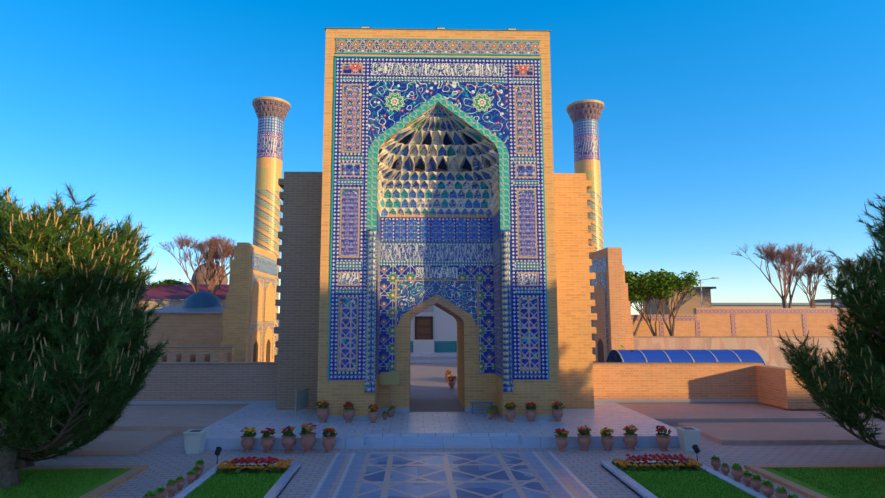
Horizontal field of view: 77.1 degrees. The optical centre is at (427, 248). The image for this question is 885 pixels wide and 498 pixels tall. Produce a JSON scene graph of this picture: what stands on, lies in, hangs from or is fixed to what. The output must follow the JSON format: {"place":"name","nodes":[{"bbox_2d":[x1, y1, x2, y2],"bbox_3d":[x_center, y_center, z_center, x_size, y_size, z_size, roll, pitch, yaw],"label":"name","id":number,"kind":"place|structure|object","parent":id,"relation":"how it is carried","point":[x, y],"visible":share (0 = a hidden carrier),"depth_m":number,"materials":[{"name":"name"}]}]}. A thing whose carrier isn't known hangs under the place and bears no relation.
{"place":"outdoors","nodes":[
{"label":"outdoors","id":0,"kind":"place"},
{"bbox_2d":[146,277,190,287],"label":"tree","id":1,"kind":"object","parent":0,"point":[166,281],"visible":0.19,"depth_m":67.43,"materials":[{"name":"green plant"}]},
{"bbox_2d":[130,284,228,326],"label":"red roof","id":2,"kind":"structure","parent":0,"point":[170,295],"depth_m":64.17,"materials":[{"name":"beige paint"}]},
{"bbox_2d":[134,341,234,361],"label":"ruin foundation walls","id":3,"kind":"structure","parent":0,"point":[175,352],"depth_m":32.90,"materials":[{"name":"beige brick"}]},
{"bbox_2d":[145,291,225,345],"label":"domed building","id":4,"kind":"structure","parent":0,"point":[195,319],"depth_m":44.91,"materials":[{"name":"beige brick"}]},
{"bbox_2d":[181,241,233,292],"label":"tree","id":5,"kind":"object","parent":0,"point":[205,264],"visible":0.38,"depth_m":64.33,"materials":[{"name":"brown plant"}]},
{"bbox_2d":[191,263,227,299],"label":"distant dome","id":6,"kind":"structure","parent":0,"point":[224,281],"depth_m":93.79,"materials":[{"name":"brown"}]},
{"bbox_2d":[221,242,276,361],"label":"ruin wall","id":7,"kind":"structure","parent":0,"point":[248,319],"depth_m":38.04,"materials":[{"name":"yellow brick"}]},
{"bbox_2d":[410,305,456,362],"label":"white building","id":8,"kind":"structure","parent":0,"point":[433,333],"depth_m":50.13,"materials":[{"name":"white paint"}]},
{"bbox_2d":[0,403,884,455],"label":"paved terrace","id":9,"kind":"structure","parent":0,"point":[138,430],"depth_m":21.23,"materials":[{"name":"grey stone"}]},
{"bbox_2d":[0,464,884,497],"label":"lawn border","id":10,"kind":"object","parent":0,"point":[103,485],"depth_m":14.52,"materials":[{"name":"green plant"}]},
{"bbox_2d":[0,466,884,497],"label":"lawn grass","id":11,"kind":"structure","parent":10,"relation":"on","point":[260,485],"depth_m":13.99,"materials":[{"name":"green plant"}]},
{"bbox_2d":[0,0,884,314],"label":"sky","id":12,"kind":"structure","parent":0,"point":[723,125],"materials":[{"name":"blue"}]},
{"bbox_2d":[34,320,884,497],"bbox_3d":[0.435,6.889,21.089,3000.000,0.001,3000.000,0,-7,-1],"label":"ground","id":13,"kind":"structure","parent":0,"point":[166,460],"depth_m":16.87,"materials":[{"name":"grey stone"}]},
{"bbox_2d":[0,207,160,467],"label":"pine tree","id":14,"kind":"object","parent":13,"relation":"on","point":[26,459],"visible":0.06,"depth_m":15.81,"materials":[{"name":"green plant"}]},
{"bbox_2d":[0,179,170,487],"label":"pine tree","id":15,"kind":"object","parent":13,"relation":"on","point":[110,384],"visible":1,"depth_m":13.47,"materials":[{"name":"green plant"}]},
{"bbox_2d":[183,429,207,453],"bbox_3d":[-7.383,6.122,17.621,0.580,0.676,0.580,0,-7,-1],"label":"bin","id":16,"kind":"object","parent":13,"relation":"on","point":[194,440],"visible":1,"depth_m":17.39,"materials":[{"name":"white"}]},
{"bbox_2d":[215,447,221,463],"bbox_3d":[-6.066,5.995,16.035,0.180,0.543,0.242,0,-7,-1],"label":"spotlight","id":17,"kind":"object","parent":13,"relation":"on","point":[218,450],"visible":0.98,"depth_m":16.00,"materials":[{"name":"black metal"}]},
{"bbox_2d":[184,403,679,449],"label":"platform","id":18,"kind":"structure","parent":13,"relation":"on","point":[413,430],"depth_m":19.43,"materials":[{"name":"grey stone"}]},
{"bbox_2d":[293,387,307,415],"bbox_3d":[-5.184,6.262,23.041,0.237,1.000,1.809,-1,-7,8],"label":"information board","id":19,"kind":"object","parent":18,"relation":"on","point":[301,399],"visible":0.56,"depth_m":22.85,"materials":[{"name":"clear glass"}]},
{"bbox_2d":[380,372,398,404],"bbox_3d":[-1.548,5.873,22.615,0.760,1.668,0.215,0,-7,-1],"label":"plaque stand","id":20,"kind":"object","parent":18,"relation":"on","point":[389,378],"visible":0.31,"depth_m":22.65,"materials":[{"name":"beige metal"}]},
{"bbox_2d":[274,29,596,420],"bbox_3d":[0.377,-0.921,25.053,14.128,15.750,6.035,0,-7,-1],"label":"brick portal structure","id":21,"kind":"object","parent":18,"relation":"on","point":[302,317],"visible":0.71,"depth_m":23.69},
{"bbox_2d":[325,26,550,299],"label":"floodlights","id":22,"kind":"object","parent":21,"relation":"on","point":[442,28],"visible":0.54,"depth_m":23.04,"materials":[{"name":"black metal"}]},
{"bbox_2d":[377,103,499,217],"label":"portal muqarnas","id":23,"kind":"object","parent":21,"relation":"attached to","point":[434,138],"visible":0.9,"depth_m":23.74,"materials":[{"name":"beige tile"}]},
{"bbox_2d":[328,38,549,391],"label":"tiled portal facade","id":24,"kind":"structure","parent":21,"relation":"attached to","point":[495,101],"depth_m":22.34,"materials":[{"name":"blue tile"}]},
{"bbox_2d":[376,210,501,377],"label":"portal niche tiles","id":25,"kind":"object","parent":21,"relation":"attached to","point":[453,260],"visible":0.9,"depth_m":23.67,"materials":[{"name":"blue tile"}]},
{"bbox_2d":[142,369,797,497],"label":"potted flowers","id":26,"kind":"object","parent":18,"relation":"on","point":[308,440],"visible":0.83,"depth_m":17.72,"materials":[{"name":"brown ceramic"}]},
{"bbox_2d":[470,402,492,413],"bbox_3d":[2.201,6.487,22.617,0.900,0.450,0.350,0,-7,-1],"label":"bench","id":27,"kind":"object","parent":18,"relation":"on","point":[490,403],"visible":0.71,"depth_m":22.48,"materials":[{"name":"grey"}]},
{"bbox_2d":[310,451,597,497],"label":"patterned walkway","id":28,"kind":"structure","parent":13,"relation":"on","point":[540,474],"depth_m":14.95,"materials":[{"name":"stone"}]},
{"bbox_2d":[173,460,767,497],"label":"flower bed kerbs","id":29,"kind":"structure","parent":13,"relation":"on","point":[287,476],"depth_m":14.08,"materials":[{"name":"white stone"}]},
{"bbox_2d":[215,453,705,473],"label":"flower bed flowers","id":30,"kind":"object","parent":29,"relation":"on","point":[626,464],"visible":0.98,"depth_m":15.26,"materials":[{"name":"red plant"}]},
{"bbox_2d":[675,427,701,450],"bbox_3d":[8.462,6.168,17.993,0.580,0.676,0.580,0,-7,-1],"label":"bin","id":31,"kind":"object","parent":13,"relation":"on","point":[688,438],"visible":0.96,"depth_m":17.76,"materials":[{"name":"white"}]},
{"bbox_2d":[692,444,699,460],"bbox_3d":[7.902,6.029,16.312,0.180,0.543,0.242,0,-7,-1],"label":"spotlight","id":32,"kind":"object","parent":13,"relation":"on","point":[695,447],"visible":0.96,"depth_m":16.28,"materials":[{"name":"black metal"}]},
{"bbox_2d":[700,277,718,307],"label":"street lamp","id":33,"kind":"object","parent":13,"relation":"on","point":[701,288],"visible":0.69,"depth_m":66.49,"materials":[{"name":"grey metal"}]},
{"bbox_2d":[643,287,854,314],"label":"buildings","id":34,"kind":"structure","parent":13,"relation":"on","point":[689,303],"depth_m":72.18,"materials":[{"name":"brown brick"}]},
{"bbox_2d":[732,241,828,307],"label":"tree","id":35,"kind":"object","parent":13,"relation":"on","point":[770,254],"visible":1,"depth_m":61.62,"materials":[{"name":"brown plant"}]},
{"bbox_2d":[781,254,856,307],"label":"tree","id":36,"kind":"object","parent":13,"relation":"on","point":[811,271],"visible":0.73,"depth_m":66.09,"materials":[{"name":"brown plant"}]},
{"bbox_2d":[775,194,884,448],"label":"pine tree","id":37,"kind":"object","parent":13,"relation":"on","point":[863,362],"visible":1,"depth_m":16.23,"materials":[{"name":"green plant"}]},
{"bbox_2d":[126,348,848,411],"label":"courtyard paving","id":38,"kind":"structure","parent":0,"point":[431,390],"depth_m":28.56,"materials":[{"name":"grey stone"}]},
{"bbox_2d":[155,233,236,294],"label":"tree","id":39,"kind":"object","parent":38,"relation":"on","point":[212,242],"visible":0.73,"depth_m":59.22,"materials":[{"name":"brown plant"}]},
{"bbox_2d":[252,96,290,354],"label":"minaret","id":40,"kind":"object","parent":38,"relation":"on","point":[271,113],"visible":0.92,"depth_m":46.70,"materials":[{"name":"yellow brick"}]},
{"bbox_2d":[127,362,880,408],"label":"walls","id":41,"kind":"structure","parent":38,"relation":"on","point":[254,382],"depth_m":25.42,"materials":[{"name":"beige brick"}]},
{"bbox_2d":[566,99,603,251],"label":"minaret","id":42,"kind":"object","parent":38,"relation":"on","point":[584,115],"visible":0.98,"depth_m":47.52,"materials":[{"name":"yellow brick"}]},
{"bbox_2d":[605,345,632,361],"bbox_3d":[10.126,6.297,29.478,2.479,2.500,2.219,4,-8,-27],"label":"shrub","id":43,"kind":"object","parent":38,"relation":"on","point":[615,357],"visible":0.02,"depth_m":29.48,"materials":[{"name":"green plant"}]},
{"bbox_2d":[625,270,663,335],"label":"tree","id":44,"kind":"object","parent":38,"relation":"on","point":[631,277],"visible":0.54,"depth_m":48.59,"materials":[{"name":"green plant"}]},
{"bbox_2d":[628,277,676,335],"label":"tree","id":45,"kind":"object","parent":38,"relation":"on","point":[634,297],"visible":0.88,"depth_m":48.09,"materials":[{"name":"green plant"}]},
{"bbox_2d":[636,268,702,335],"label":"tree","id":46,"kind":"object","parent":38,"relation":"on","point":[683,284],"visible":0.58,"depth_m":48.45,"materials":[{"name":"green plant"}]},
{"bbox_2d":[606,349,766,364],"bbox_3d":[13.610,6.452,29.519,7.385,2.201,3.144,0,-7,-1],"label":"blue canopy","id":47,"kind":"object","parent":38,"relation":"on","point":[702,355],"visible":0.6,"depth_m":28.78,"materials":[{"name":"blue plastic"}]},
{"bbox_2d":[631,308,874,369],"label":"boundary wall","id":48,"kind":"structure","parent":38,"relation":"on","point":[756,329],"depth_m":51.86,"materials":[{"name":"beige brick"}]},
{"bbox_2d":[589,247,633,361],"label":"brick pier","id":49,"kind":"structure","parent":0,"point":[613,322],"depth_m":38.30,"materials":[{"name":"beige brick"}]}
]}

